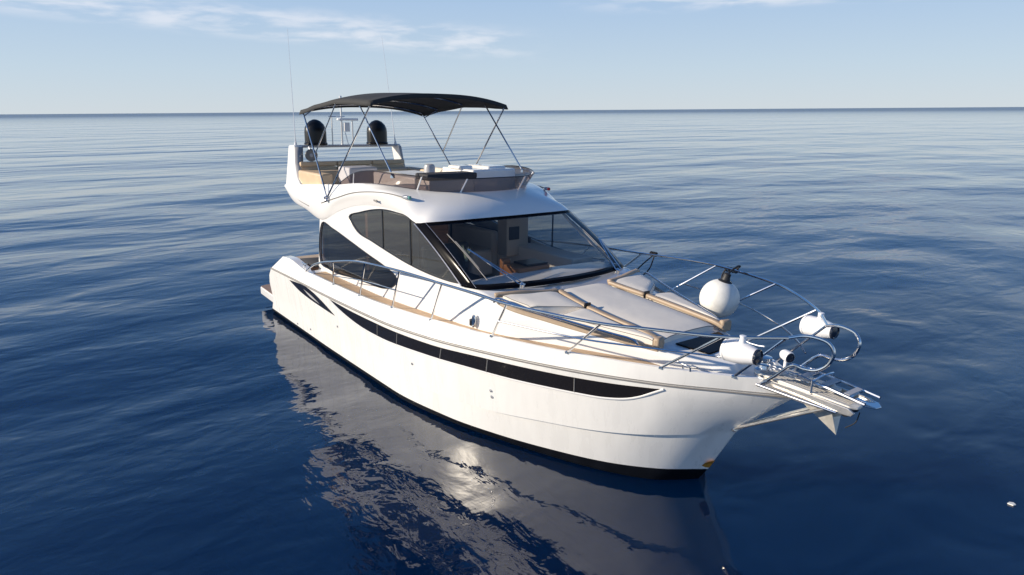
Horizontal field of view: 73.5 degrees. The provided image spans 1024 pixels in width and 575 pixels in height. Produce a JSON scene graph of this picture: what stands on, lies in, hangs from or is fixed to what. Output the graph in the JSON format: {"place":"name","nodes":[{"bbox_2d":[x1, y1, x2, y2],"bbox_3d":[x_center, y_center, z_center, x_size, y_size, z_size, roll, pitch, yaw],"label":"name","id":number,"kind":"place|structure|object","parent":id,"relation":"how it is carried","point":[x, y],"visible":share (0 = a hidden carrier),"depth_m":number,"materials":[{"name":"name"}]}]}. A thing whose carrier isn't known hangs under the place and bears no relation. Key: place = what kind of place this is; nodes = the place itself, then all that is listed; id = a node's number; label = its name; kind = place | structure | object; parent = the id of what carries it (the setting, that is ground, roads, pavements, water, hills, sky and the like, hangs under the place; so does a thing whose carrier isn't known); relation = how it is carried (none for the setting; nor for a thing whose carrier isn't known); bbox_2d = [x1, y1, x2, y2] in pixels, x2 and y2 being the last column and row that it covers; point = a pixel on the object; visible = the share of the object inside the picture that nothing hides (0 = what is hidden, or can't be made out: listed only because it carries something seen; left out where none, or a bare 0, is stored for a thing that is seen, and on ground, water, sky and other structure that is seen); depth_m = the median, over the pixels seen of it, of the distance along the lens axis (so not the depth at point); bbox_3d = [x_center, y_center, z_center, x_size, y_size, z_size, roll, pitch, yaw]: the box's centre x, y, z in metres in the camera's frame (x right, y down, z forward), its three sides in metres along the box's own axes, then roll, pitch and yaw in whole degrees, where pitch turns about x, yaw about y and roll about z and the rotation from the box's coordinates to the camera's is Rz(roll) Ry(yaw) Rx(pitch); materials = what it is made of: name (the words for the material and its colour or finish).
{"place":"outdoors","nodes":[
{"label":"outdoors","id":0,"kind":"place"},
{"bbox_2d":[0,107,1023,574],"bbox_3d":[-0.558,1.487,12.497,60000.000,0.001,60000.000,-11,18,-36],"label":"water","id":1,"kind":"structure","parent":0,"point":[178,395],"depth_m":13.02,"materials":[{"name":"blue liquid"}]},
{"bbox_2d":[261,28,880,479],"bbox_3d":[-0.633,-1.381,11.948,4.067,6.730,14.040,-9,17,-36],"label":"motor yacht","id":2,"kind":"object","parent":1,"relation":"on","point":[515,332],"visible":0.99,"depth_m":9.94,"materials":[{"name":"white plastic"}]},
{"bbox_2d":[462,246,470,266],"bbox_3d":[-0.760,-0.524,11.370,0.154,0.378,0.139,10,18,34],"label":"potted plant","id":3,"kind":"object","parent":2,"relation":"on","point":[466,262],"visible":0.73,"depth_m":11.37,"materials":[{"name":"green plant"}]},
{"bbox_2d":[637,251,657,274],"bbox_3d":[2.204,-0.345,11.501,0.473,0.504,0.157,-4,15,-14],"label":"rail rope","id":4,"kind":"object","parent":2,"relation":"attached to","point":[651,252],"visible":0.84,"depth_m":11.47,"materials":[{"name":"black"}]},
{"bbox_2d":[721,265,740,277],"bbox_3d":[3.206,-0.166,9.982,0.252,0.386,0.859,3,15,11],"label":"fender rope","id":5,"kind":"object","parent":2,"relation":"attached to","point":[737,267],"visible":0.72,"depth_m":10.15,"materials":[{"name":"black fabric"}]},
{"bbox_2d":[699,272,739,317],"bbox_3d":[2.929,0.102,9.670,0.549,0.657,0.548,-9,17,-36],"label":"ball fender","id":6,"kind":"object","parent":5,"relation":"hanging from","point":[719,298],"visible":0.88,"depth_m":9.49,"materials":[{"name":"white plastic"}]},
{"bbox_2d":[720,335,762,364],"bbox_3d":[2.363,0.642,7.060,0.248,0.314,0.405,-10,17,-36],"label":"rail pod","id":7,"kind":"object","parent":2,"relation":"attached to","point":[741,351],"visible":0.96,"depth_m":7.00,"materials":[{"name":"white plastic"}]},
{"bbox_2d":[799,312,839,338],"bbox_3d":[3.575,0.439,7.956,0.248,0.314,0.405,-10,17,-36],"label":"rail pod","id":8,"kind":"object","parent":2,"relation":"attached to","point":[810,324],"visible":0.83,"depth_m":7.89,"materials":[{"name":"white plastic"}]},
{"bbox_2d":[805,404,859,434],"bbox_3d":[3.212,1.319,7.355,0.300,0.341,1.036,-9,17,-36],"label":"anchor","id":9,"kind":"object","parent":2,"relation":"hanging from","point":[830,420],"visible":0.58,"depth_m":7.17,"materials":[{"name":"metal"}]},
{"bbox_2d":[0,0,1023,113],"label":"sky","id":10,"kind":"structure","parent":0,"point":[57,56],"materials":[{"name":"blue"}]}
]}

